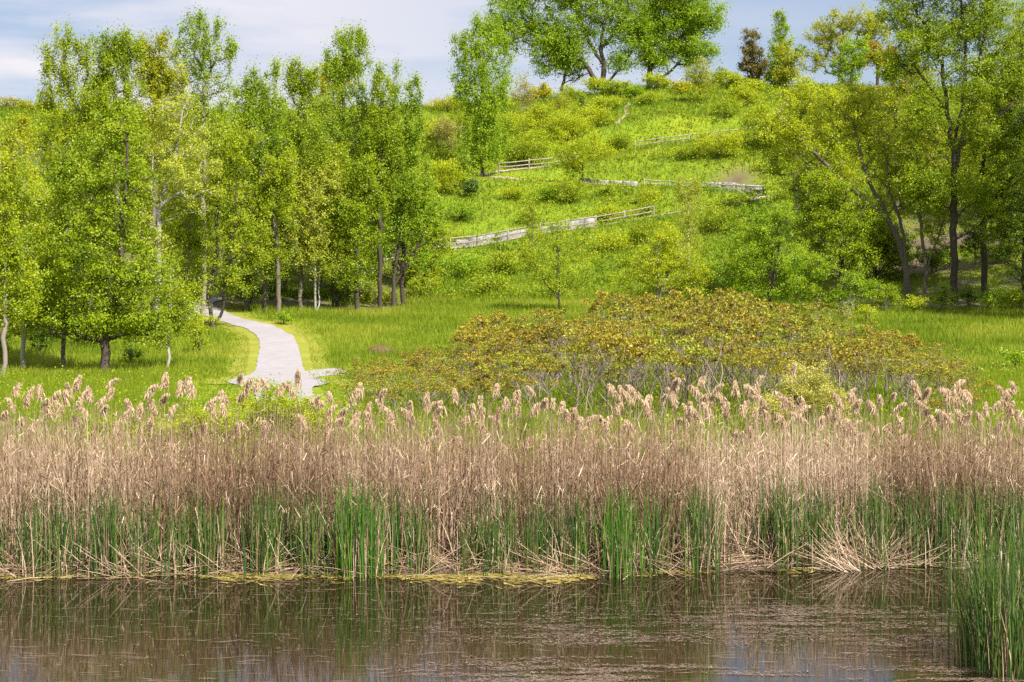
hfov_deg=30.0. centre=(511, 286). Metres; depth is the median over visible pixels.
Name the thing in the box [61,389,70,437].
plumed reed
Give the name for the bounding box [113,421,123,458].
plumed reed
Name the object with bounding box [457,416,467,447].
plumed reed
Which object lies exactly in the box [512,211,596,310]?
young poplar
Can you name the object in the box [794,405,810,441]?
plumed reed
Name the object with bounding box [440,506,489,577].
cattail clump
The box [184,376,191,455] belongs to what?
plumed reed
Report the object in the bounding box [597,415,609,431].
plumed reed
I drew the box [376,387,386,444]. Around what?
plumed reed
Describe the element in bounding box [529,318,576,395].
sumac shrub
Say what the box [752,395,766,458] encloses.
plumed reed
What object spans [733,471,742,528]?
plumed reed
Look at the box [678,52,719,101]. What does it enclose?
bush
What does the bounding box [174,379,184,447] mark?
plumed reed
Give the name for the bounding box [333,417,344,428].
plumed reed
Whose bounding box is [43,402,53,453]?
plumed reed
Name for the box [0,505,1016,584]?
broken reeds
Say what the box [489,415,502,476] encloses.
plumed reed
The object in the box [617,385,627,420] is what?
plumed reed
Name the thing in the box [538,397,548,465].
plumed reed
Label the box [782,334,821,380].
sumac shrub
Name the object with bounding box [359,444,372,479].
plumed reed
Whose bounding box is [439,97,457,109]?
bush
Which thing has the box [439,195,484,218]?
bush
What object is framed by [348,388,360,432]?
plumed reed
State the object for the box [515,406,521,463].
plumed reed
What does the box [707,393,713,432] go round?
plumed reed
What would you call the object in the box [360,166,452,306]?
deciduous tree
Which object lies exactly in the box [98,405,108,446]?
plumed reed
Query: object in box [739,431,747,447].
plumed reed
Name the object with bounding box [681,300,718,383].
sumac shrub
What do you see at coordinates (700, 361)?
sumac shrub
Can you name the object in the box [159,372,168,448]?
plumed reed
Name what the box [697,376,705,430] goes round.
plumed reed
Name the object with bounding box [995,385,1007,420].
plumed reed
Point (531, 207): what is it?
young poplar
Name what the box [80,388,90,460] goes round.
plumed reed
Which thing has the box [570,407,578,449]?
plumed reed
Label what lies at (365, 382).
sumac shrub
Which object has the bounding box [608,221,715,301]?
deciduous tree
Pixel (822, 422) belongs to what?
plumed reed
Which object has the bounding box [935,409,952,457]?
plumed reed
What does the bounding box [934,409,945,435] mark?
plumed reed
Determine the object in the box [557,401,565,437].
plumed reed
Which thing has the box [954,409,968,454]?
plumed reed
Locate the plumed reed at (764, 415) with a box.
[762,410,772,443]
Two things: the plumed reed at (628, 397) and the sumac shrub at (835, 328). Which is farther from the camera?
the sumac shrub at (835, 328)
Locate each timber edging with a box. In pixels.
[384,211,679,260]
[476,165,548,175]
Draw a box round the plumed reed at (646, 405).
[641,399,654,439]
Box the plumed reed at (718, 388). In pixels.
[710,383,724,435]
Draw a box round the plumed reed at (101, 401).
[93,396,109,437]
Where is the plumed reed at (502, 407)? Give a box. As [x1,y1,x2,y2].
[493,405,504,445]
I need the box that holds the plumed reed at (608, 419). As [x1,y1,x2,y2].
[598,415,611,432]
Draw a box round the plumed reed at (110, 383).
[102,378,119,440]
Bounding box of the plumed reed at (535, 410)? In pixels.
[528,402,541,434]
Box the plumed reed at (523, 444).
[518,437,530,454]
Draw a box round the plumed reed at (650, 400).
[647,396,652,444]
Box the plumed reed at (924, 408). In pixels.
[914,400,931,438]
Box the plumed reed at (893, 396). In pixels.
[889,392,896,449]
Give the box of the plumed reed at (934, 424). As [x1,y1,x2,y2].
[928,414,936,450]
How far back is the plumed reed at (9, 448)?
40.62 m
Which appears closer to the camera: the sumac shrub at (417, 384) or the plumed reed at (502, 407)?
the plumed reed at (502, 407)
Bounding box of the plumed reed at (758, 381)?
[753,375,764,453]
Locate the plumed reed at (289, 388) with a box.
[281,382,299,453]
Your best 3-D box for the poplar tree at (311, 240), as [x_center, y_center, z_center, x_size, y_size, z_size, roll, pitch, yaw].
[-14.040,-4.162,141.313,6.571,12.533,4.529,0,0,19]
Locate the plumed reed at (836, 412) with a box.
[832,407,840,457]
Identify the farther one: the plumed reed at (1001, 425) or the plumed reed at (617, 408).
the plumed reed at (617, 408)
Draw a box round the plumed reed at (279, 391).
[275,385,284,424]
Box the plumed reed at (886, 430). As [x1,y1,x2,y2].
[884,423,891,435]
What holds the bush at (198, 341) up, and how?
on the ground at (738, 175)
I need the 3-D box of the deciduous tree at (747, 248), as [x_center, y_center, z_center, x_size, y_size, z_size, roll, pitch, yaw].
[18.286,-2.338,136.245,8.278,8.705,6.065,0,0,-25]
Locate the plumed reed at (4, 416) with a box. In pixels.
[0,410,8,448]
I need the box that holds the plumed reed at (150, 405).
[144,399,154,444]
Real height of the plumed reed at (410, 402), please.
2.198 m
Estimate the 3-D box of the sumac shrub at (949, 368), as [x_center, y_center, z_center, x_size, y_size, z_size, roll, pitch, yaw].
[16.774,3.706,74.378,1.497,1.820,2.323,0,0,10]
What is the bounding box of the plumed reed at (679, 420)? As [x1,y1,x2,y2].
[669,418,682,435]
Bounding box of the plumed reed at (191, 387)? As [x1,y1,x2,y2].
[185,380,196,438]
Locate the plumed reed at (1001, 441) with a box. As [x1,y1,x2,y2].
[990,435,1015,449]
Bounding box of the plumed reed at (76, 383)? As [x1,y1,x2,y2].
[71,374,82,422]
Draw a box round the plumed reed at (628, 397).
[625,391,634,421]
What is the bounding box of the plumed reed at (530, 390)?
[526,385,536,436]
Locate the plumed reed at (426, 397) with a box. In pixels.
[422,391,429,457]
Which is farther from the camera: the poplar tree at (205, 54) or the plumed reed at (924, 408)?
the poplar tree at (205, 54)
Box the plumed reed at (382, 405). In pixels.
[375,399,384,431]
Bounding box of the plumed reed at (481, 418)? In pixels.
[478,408,485,427]
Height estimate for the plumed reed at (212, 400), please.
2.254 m
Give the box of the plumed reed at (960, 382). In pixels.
[949,379,965,447]
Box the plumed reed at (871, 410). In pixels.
[867,399,877,423]
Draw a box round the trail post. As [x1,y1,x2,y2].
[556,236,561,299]
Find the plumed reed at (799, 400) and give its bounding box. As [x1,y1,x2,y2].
[794,395,802,457]
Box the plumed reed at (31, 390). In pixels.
[25,386,34,425]
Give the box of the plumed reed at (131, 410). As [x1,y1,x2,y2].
[118,408,134,455]
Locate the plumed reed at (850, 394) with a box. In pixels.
[845,388,855,429]
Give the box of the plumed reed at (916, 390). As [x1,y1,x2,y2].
[910,380,921,428]
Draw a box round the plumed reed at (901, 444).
[895,437,903,451]
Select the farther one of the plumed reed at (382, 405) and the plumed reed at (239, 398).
the plumed reed at (382, 405)
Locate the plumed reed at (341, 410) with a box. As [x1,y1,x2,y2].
[336,407,347,417]
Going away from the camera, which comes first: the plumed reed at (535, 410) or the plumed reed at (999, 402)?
the plumed reed at (999, 402)
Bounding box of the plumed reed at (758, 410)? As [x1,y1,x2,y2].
[749,404,768,422]
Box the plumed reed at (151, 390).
[143,384,158,450]
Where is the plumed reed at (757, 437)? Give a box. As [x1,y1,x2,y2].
[755,436,763,450]
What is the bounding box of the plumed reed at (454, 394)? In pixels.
[451,388,458,444]
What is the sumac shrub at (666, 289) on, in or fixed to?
on the ground at (738, 175)
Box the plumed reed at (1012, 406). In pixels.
[1003,400,1015,421]
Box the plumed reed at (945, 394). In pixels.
[937,386,955,430]
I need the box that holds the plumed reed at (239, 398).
[236,391,247,453]
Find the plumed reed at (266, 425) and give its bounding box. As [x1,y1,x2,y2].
[259,420,272,431]
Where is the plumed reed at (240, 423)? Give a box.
[238,420,248,441]
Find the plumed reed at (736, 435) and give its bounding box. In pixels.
[731,429,738,447]
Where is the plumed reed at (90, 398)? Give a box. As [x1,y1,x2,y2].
[84,385,95,431]
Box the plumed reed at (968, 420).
[962,410,971,444]
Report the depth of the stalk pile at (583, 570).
33.41 m
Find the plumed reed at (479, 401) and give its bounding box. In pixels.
[475,395,482,416]
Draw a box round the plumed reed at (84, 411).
[80,406,90,439]
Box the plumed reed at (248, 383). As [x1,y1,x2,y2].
[241,378,253,450]
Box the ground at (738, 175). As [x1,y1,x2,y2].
[0,85,1023,574]
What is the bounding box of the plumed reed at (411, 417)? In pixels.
[405,412,414,433]
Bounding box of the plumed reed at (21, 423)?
[15,416,25,449]
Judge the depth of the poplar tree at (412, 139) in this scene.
145.53 m
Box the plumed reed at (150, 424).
[146,415,154,452]
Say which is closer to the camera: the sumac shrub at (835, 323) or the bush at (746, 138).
the sumac shrub at (835, 323)
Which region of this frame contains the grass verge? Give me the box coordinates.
[180,309,354,383]
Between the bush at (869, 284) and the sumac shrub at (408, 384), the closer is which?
the sumac shrub at (408, 384)
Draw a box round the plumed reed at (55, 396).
[50,390,60,443]
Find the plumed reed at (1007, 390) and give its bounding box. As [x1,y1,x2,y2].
[1000,388,1010,455]
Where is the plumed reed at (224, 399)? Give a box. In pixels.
[220,391,230,467]
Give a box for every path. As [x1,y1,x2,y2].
[190,296,329,408]
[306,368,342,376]
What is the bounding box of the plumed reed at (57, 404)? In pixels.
[53,400,67,442]
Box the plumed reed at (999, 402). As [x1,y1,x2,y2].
[988,399,1004,439]
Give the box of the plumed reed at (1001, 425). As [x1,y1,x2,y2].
[993,421,1006,453]
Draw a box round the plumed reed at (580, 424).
[574,417,583,436]
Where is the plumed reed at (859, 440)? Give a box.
[853,432,865,448]
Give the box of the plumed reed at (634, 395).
[624,385,643,469]
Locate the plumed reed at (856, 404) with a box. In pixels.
[850,398,862,427]
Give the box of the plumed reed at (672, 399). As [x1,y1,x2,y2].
[669,394,678,441]
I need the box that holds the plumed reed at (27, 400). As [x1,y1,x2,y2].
[22,393,30,448]
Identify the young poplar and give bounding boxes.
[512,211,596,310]
[519,181,546,249]
[670,169,707,264]
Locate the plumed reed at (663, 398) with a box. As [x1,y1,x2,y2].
[658,394,667,421]
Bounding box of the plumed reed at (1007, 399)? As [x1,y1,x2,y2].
[1000,389,1015,429]
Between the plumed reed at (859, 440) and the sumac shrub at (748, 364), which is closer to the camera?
the plumed reed at (859, 440)
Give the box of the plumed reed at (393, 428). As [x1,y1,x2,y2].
[389,420,395,444]
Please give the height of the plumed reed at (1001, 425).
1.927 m
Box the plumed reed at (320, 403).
[310,398,327,418]
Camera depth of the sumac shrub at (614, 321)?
80.61 m
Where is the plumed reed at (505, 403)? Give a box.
[502,396,508,474]
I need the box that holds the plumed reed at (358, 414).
[348,411,360,442]
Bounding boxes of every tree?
[0,110,45,267]
[0,131,50,376]
[0,171,74,369]
[17,110,87,275]
[19,100,185,370]
[22,12,115,237]
[31,142,94,366]
[35,119,171,309]
[73,116,143,283]
[80,19,151,316]
[105,107,178,285]
[127,24,194,311]
[129,88,230,311]
[137,245,208,368]
[151,109,229,279]
[151,185,224,314]
[168,2,242,315]
[184,113,267,328]
[197,100,257,291]
[210,103,327,274]
[217,173,286,310]
[222,112,290,288]
[225,55,295,312]
[225,140,307,311]
[265,97,311,288]
[267,52,334,307]
[278,151,362,310]
[286,93,359,288]
[302,136,355,307]
[308,57,360,231]
[308,116,414,291]
[311,19,374,305]
[316,150,394,310]
[345,97,391,284]
[351,57,409,308]
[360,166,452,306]
[374,53,436,305]
[375,139,433,286]
[399,161,457,285]
[444,8,521,176]
[478,0,659,91]
[545,59,594,92]
[545,120,619,182]
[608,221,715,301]
[617,0,740,84]
[704,193,834,310]
[735,27,772,80]
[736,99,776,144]
[743,72,938,297]
[743,85,842,212]
[761,8,805,83]
[771,38,808,89]
[772,89,836,156]
[777,158,863,270]
[798,164,892,304]
[799,2,892,84]
[808,87,875,179]
[818,49,954,226]
[826,31,874,94]
[842,110,936,209]
[847,185,919,280]
[858,39,898,93]
[862,0,1023,302]
[877,111,964,298]
[892,95,972,212]
[933,115,1008,218]
[953,11,1023,154]
[958,84,1023,294]
[980,132,1023,217]
[989,91,1023,303]
[1003,13,1023,195]
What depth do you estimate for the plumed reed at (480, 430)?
44.49 m
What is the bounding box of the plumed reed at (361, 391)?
[356,382,363,428]
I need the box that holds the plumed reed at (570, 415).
[567,407,577,423]
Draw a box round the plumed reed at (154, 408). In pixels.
[148,401,158,430]
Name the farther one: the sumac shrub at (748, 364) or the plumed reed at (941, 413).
the sumac shrub at (748, 364)
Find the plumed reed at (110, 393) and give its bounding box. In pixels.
[105,388,114,431]
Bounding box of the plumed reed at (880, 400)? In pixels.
[877,394,885,483]
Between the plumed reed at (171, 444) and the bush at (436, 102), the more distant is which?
the bush at (436, 102)
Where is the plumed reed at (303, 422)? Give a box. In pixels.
[297,414,308,463]
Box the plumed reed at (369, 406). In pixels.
[366,402,371,415]
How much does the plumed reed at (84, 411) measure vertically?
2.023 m
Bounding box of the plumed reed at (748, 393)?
[743,385,752,407]
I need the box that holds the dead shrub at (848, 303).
[833,298,858,318]
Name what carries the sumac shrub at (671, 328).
on the ground at (738, 175)
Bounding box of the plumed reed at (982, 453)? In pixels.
[976,447,986,460]
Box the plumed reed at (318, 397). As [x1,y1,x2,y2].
[309,395,321,440]
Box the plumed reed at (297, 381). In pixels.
[292,369,301,461]
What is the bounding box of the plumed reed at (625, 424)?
[619,422,628,478]
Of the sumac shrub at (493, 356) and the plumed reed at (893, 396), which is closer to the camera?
the plumed reed at (893, 396)
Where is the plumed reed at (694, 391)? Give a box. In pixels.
[687,385,703,449]
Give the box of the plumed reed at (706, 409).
[700,401,713,449]
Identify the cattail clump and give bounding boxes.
[1,483,87,580]
[42,497,86,579]
[65,485,144,579]
[116,494,184,578]
[159,504,202,579]
[173,493,244,581]
[234,480,291,580]
[286,487,328,576]
[314,468,377,579]
[328,484,397,581]
[383,487,410,576]
[399,492,440,576]
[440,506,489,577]
[478,511,511,578]
[508,506,553,577]
[547,498,595,575]
[577,481,655,581]
[639,487,677,576]
[662,474,741,577]
[735,467,825,570]
[788,473,846,570]
[816,492,874,571]
[841,471,922,569]
[884,479,944,568]
[918,476,979,569]
[925,509,1023,681]
[944,478,1023,660]
[950,471,1005,569]
[985,477,1023,564]
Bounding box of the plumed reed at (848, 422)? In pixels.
[843,418,857,436]
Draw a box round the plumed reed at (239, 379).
[236,373,243,440]
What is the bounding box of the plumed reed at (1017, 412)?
[1015,409,1023,428]
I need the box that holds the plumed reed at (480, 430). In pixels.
[478,420,487,487]
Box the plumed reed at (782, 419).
[774,412,789,449]
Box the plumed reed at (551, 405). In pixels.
[547,398,555,457]
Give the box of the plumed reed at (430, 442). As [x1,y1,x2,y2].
[424,435,436,476]
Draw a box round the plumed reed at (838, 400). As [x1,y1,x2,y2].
[831,392,845,445]
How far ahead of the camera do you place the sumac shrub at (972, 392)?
67.78 m
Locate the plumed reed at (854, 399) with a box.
[849,393,856,415]
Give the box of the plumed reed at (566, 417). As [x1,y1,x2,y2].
[562,408,570,452]
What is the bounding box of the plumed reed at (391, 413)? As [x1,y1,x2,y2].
[384,407,395,420]
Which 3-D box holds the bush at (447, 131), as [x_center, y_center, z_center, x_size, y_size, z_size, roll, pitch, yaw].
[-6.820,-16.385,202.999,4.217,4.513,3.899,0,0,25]
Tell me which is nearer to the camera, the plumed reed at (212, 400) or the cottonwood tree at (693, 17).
the plumed reed at (212, 400)
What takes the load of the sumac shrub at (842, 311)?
on the ground at (738, 175)
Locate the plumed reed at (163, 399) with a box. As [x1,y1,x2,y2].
[158,393,170,444]
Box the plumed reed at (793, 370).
[789,363,796,433]
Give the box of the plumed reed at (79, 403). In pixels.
[74,396,83,460]
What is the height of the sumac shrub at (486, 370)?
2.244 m
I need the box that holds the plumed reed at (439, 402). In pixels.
[432,400,442,419]
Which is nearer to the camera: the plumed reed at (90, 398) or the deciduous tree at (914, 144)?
the plumed reed at (90, 398)
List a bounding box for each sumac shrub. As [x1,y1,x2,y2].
[325,366,362,382]
[333,393,401,419]
[334,380,367,416]
[337,367,381,386]
[342,383,373,407]
[351,357,377,370]
[354,374,376,398]
[358,369,393,396]
[359,366,414,380]
[360,358,397,379]
[362,373,451,422]
[364,385,412,414]
[366,365,413,396]
[370,381,405,404]
[374,355,395,370]
[384,361,409,380]
[386,382,424,413]
[395,378,444,405]
[398,345,436,366]
[398,347,443,382]
[398,349,453,375]
[399,372,433,407]
[404,364,430,382]
[406,360,456,394]
[414,359,446,377]
[416,378,456,412]
[419,362,464,399]
[422,154,472,194]
[429,342,507,389]
[429,359,519,421]
[429,381,480,413]
[431,345,470,375]
[433,348,461,368]
[444,342,486,382]
[446,372,503,412]
[448,328,509,384]
[448,367,494,406]
[449,350,516,409]
[452,366,476,403]
[457,323,529,374]
[463,353,532,403]
[465,329,523,395]
[466,341,495,377]
[468,313,512,364]
[473,374,529,427]
[477,326,517,378]
[478,329,550,392]
[478,338,519,385]
[490,309,531,373]
[490,344,553,399]
[497,353,553,406]
[501,326,554,378]
[503,308,576,389]
[505,344,563,389]
[505,365,558,424]
[508,353,553,410]
[517,354,570,416]
[519,317,567,378]
[523,344,559,396]
[526,314,612,385]
[528,308,554,353]
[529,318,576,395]
[529,357,602,406]
[531,307,619,393]
[535,333,578,378]
[549,336,627,415]
[550,317,660,413]
[556,319,605,382]
[557,325,612,406]
[561,333,608,403]
[569,343,651,411]
[579,321,631,386]
[580,289,651,375]
[580,331,659,426]
[580,343,621,398]
[582,327,676,402]
[590,342,680,393]
[592,293,639,373]
[597,319,666,389]
[597,324,631,381]
[597,349,696,428]
[607,346,671,422]
[610,304,656,372]
[612,321,695,411]
[613,292,667,378]
[614,307,659,399]
[618,306,667,382]
[624,327,666,386]
[632,328,704,402]
[634,302,710,400]
[637,314,690,380]
[638,289,720,370]
[643,312,678,385]
[645,334,712,418]
[646,318,716,403]
[647,301,690,386]
[656,284,693,368]
[660,344,729,414]
[661,287,736,383]
[662,345,720,411]
[663,318,751,423]
[663,334,720,398]
[665,314,739,397]
[673,301,734,374]
[675,309,731,393]
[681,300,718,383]
[682,292,741,383]
[684,290,756,376]
[697,330,760,413]
[699,318,741,387]
[701,293,774,386]
[704,313,765,399]
[706,343,778,405]
[713,286,807,375]
[716,344,786,424]
[720,304,788,386]
[722,347,773,409]
[730,312,793,385]
[737,317,779,379]
[739,309,813,379]
[740,341,791,396]
[748,319,803,377]
[749,307,819,396]
[753,324,804,395]
[753,351,834,391]
[757,345,823,391]
[767,355,825,416]
[777,307,817,373]
[777,309,807,356]
[779,302,832,384]
[779,325,825,410]
[780,343,858,413]
[781,314,813,355]
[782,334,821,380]
[792,331,850,382]
[793,345,841,397]
[794,333,880,417]
[795,323,859,389]
[795,332,863,406]
[807,304,847,382]
[810,310,847,376]
[813,320,902,383]
[815,305,857,371]
[815,335,894,390]
[826,350,885,413]
[832,348,897,415]
[834,335,913,413]
[843,324,898,381]
[849,331,896,397]
[850,330,901,377]
[853,335,888,388]
[863,333,927,378]
[870,341,943,401]
[871,353,910,395]
[874,337,905,386]
[874,358,928,405]
[882,341,919,377]
[883,342,927,389]
[885,333,915,371]
[887,366,949,406]
[888,356,931,398]
[889,355,948,413]
[892,354,933,399]
[911,348,946,378]
[911,388,979,435]
[915,366,985,408]
[919,342,963,366]
[927,360,961,387]
[929,355,971,374]
[929,378,996,406]
[934,366,976,379]
[942,372,970,386]
[951,373,984,384]
[953,360,978,371]
[954,376,979,390]
[958,386,987,413]
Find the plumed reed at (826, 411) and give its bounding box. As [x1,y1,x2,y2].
[823,404,831,426]
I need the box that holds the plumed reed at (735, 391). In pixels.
[731,380,739,442]
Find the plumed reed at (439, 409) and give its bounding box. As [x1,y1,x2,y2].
[432,406,443,443]
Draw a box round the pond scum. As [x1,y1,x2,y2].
[0,563,941,588]
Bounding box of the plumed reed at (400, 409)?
[398,407,408,431]
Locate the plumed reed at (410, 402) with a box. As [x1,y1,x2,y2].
[407,400,414,424]
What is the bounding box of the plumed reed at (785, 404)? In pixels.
[779,397,791,434]
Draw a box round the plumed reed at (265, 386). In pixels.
[259,378,269,419]
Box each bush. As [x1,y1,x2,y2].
[0,328,20,359]
[19,324,60,353]
[61,323,100,345]
[115,340,146,361]
[176,312,222,334]
[181,321,211,353]
[233,278,263,306]
[258,277,296,302]
[273,309,297,324]
[320,280,361,305]
[359,283,391,306]
[405,272,443,296]
[416,144,450,167]
[422,114,453,141]
[423,94,446,109]
[426,111,466,149]
[430,220,469,246]
[432,249,492,277]
[438,88,470,111]
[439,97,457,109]
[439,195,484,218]
[446,110,477,130]
[457,169,473,183]
[461,177,481,195]
[466,269,514,293]
[480,243,528,273]
[487,114,520,136]
[488,131,521,157]
[496,180,532,198]
[498,110,538,135]
[502,129,554,166]
[508,68,540,114]
[508,212,538,223]
[519,125,557,149]
[520,99,558,124]
[523,180,562,200]
[529,107,596,140]
[539,101,586,122]
[546,87,576,113]
[547,172,594,202]
[566,101,597,121]
[576,101,615,125]
[577,95,588,109]
[581,196,639,220]
[584,226,637,250]
[590,91,624,107]
[591,181,625,194]
[605,129,634,148]
[614,251,641,265]
[621,217,660,242]
[628,198,662,215]
[634,88,668,103]
[634,186,664,205]
[667,140,698,158]
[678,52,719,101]
[688,125,748,158]
[692,198,747,233]
[704,97,745,116]
[722,80,770,104]
[724,122,761,147]
[804,283,842,310]
[826,260,883,310]
[844,238,888,279]
[856,304,878,321]
[867,279,905,307]
[883,235,926,271]
[899,294,932,310]
[913,235,950,271]
[918,249,949,272]
[927,279,962,309]
[954,282,982,308]
[956,212,995,265]
[972,277,1012,309]
[980,240,1012,263]
[986,216,1022,261]
[996,346,1023,367]
[1003,286,1023,310]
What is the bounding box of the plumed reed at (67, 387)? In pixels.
[65,382,73,423]
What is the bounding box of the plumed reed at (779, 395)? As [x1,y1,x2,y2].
[773,391,789,442]
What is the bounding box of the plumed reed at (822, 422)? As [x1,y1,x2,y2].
[816,415,825,445]
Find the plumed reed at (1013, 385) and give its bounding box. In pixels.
[1008,380,1019,441]
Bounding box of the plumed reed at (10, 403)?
[5,397,16,466]
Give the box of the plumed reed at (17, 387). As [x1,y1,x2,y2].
[10,382,22,462]
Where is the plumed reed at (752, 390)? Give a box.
[744,384,764,445]
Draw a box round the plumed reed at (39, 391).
[35,384,44,453]
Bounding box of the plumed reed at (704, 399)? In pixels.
[696,393,707,429]
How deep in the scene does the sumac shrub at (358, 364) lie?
91.97 m
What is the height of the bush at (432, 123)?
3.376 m
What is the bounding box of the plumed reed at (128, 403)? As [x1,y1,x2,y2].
[124,398,134,463]
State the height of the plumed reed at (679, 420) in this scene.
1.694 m
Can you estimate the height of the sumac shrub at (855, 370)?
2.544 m
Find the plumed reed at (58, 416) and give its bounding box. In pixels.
[54,410,60,439]
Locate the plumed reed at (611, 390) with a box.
[607,383,619,423]
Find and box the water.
[0,565,1022,681]
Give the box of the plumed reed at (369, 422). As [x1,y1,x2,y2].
[363,411,373,430]
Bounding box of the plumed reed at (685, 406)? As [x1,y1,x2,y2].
[680,403,687,462]
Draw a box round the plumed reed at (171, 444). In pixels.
[164,442,181,460]
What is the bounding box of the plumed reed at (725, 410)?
[721,401,731,424]
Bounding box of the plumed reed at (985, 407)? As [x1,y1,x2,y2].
[981,401,988,479]
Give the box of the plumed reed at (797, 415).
[789,412,810,444]
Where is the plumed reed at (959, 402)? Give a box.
[952,394,963,432]
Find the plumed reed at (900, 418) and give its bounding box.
[895,416,903,452]
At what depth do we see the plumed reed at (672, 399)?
43.83 m
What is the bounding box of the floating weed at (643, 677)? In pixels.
[0,578,1023,681]
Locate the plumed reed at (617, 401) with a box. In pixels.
[615,394,624,406]
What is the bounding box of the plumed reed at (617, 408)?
[612,402,621,434]
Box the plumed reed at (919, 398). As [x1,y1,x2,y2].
[915,395,925,444]
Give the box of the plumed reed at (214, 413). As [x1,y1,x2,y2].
[209,403,217,447]
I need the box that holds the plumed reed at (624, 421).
[623,419,636,453]
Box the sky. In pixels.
[0,0,1023,110]
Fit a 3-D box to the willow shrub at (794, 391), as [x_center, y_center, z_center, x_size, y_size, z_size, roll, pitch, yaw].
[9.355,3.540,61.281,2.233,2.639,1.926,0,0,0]
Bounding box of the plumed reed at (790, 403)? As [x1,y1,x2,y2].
[784,400,796,437]
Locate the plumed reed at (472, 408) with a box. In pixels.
[467,403,475,450]
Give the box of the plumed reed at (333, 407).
[327,404,337,417]
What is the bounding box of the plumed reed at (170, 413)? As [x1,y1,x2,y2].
[165,404,178,426]
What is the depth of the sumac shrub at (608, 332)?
84.22 m
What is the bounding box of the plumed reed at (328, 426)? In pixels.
[323,419,332,429]
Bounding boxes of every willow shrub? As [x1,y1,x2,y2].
[77,409,135,441]
[121,414,195,445]
[172,399,251,444]
[228,373,303,433]
[276,391,337,438]
[744,388,797,433]
[770,356,836,425]
[811,379,861,431]
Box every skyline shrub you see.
[0,95,21,107]
[11,97,34,110]
[32,99,63,110]
[527,80,555,99]
[557,82,586,99]
[579,76,608,92]
[599,77,634,93]
[613,82,645,96]
[640,70,672,88]
[669,77,692,93]
[708,65,733,85]
[720,72,750,86]
[744,76,773,90]
[763,70,790,85]
[796,76,818,90]
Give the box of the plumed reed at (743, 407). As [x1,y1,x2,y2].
[735,400,750,463]
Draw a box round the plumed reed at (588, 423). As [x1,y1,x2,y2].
[585,415,596,427]
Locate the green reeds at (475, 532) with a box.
[0,464,1023,572]
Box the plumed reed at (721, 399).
[716,391,726,418]
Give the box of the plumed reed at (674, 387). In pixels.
[669,377,680,420]
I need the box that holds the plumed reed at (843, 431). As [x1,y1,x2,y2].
[840,422,851,461]
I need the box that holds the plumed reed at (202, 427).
[195,423,207,454]
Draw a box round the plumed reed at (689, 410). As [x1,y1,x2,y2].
[682,407,693,438]
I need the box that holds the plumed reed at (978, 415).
[974,410,985,465]
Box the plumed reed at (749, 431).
[746,426,755,439]
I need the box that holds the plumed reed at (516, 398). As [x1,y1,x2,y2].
[511,390,521,449]
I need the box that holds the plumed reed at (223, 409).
[219,402,228,470]
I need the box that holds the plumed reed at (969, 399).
[963,389,974,437]
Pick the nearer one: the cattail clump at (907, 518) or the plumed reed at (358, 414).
the cattail clump at (907, 518)
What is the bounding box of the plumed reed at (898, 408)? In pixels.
[890,402,907,421]
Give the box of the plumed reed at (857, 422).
[850,419,861,438]
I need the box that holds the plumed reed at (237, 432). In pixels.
[232,422,239,470]
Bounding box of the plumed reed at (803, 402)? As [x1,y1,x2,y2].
[800,398,807,466]
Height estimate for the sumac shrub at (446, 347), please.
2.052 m
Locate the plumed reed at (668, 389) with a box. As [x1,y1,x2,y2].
[664,387,678,399]
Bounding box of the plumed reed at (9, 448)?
[5,436,14,473]
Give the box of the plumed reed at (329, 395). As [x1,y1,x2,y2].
[325,390,334,414]
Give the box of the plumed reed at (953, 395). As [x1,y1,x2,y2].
[944,388,961,441]
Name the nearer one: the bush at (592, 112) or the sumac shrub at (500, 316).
the sumac shrub at (500, 316)
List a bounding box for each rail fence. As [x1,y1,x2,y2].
[432,205,654,246]
[498,154,575,172]
[634,127,750,147]
[643,178,693,187]
[702,182,763,193]
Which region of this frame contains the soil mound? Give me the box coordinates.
[367,344,395,354]
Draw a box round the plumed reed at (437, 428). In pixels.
[432,419,443,437]
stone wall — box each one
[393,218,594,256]
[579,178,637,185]
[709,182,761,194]
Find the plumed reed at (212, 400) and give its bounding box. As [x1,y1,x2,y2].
[203,396,221,421]
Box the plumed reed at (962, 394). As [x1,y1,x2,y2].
[956,387,967,429]
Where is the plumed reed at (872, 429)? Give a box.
[868,422,875,452]
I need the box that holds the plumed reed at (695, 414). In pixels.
[689,406,705,425]
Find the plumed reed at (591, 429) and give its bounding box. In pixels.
[588,428,596,444]
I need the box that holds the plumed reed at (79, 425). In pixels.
[71,415,82,435]
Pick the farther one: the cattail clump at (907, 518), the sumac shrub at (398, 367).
the sumac shrub at (398, 367)
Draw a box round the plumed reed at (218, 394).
[217,390,222,446]
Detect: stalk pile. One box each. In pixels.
[52,519,172,583]
[509,532,642,579]
[780,519,862,572]
[823,508,945,569]
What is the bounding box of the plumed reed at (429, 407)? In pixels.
[420,401,435,444]
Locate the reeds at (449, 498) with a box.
[0,381,1023,570]
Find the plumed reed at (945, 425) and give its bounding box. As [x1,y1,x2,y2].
[938,413,952,452]
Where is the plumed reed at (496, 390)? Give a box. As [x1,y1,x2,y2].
[492,383,499,400]
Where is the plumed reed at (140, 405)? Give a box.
[136,402,143,447]
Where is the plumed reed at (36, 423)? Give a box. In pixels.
[27,419,40,460]
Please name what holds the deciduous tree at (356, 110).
on the ground at (738, 175)
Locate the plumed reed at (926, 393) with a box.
[920,387,930,441]
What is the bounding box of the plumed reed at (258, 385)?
[250,378,263,428]
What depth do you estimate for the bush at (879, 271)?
146.71 m
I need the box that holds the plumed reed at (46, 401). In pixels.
[39,398,49,434]

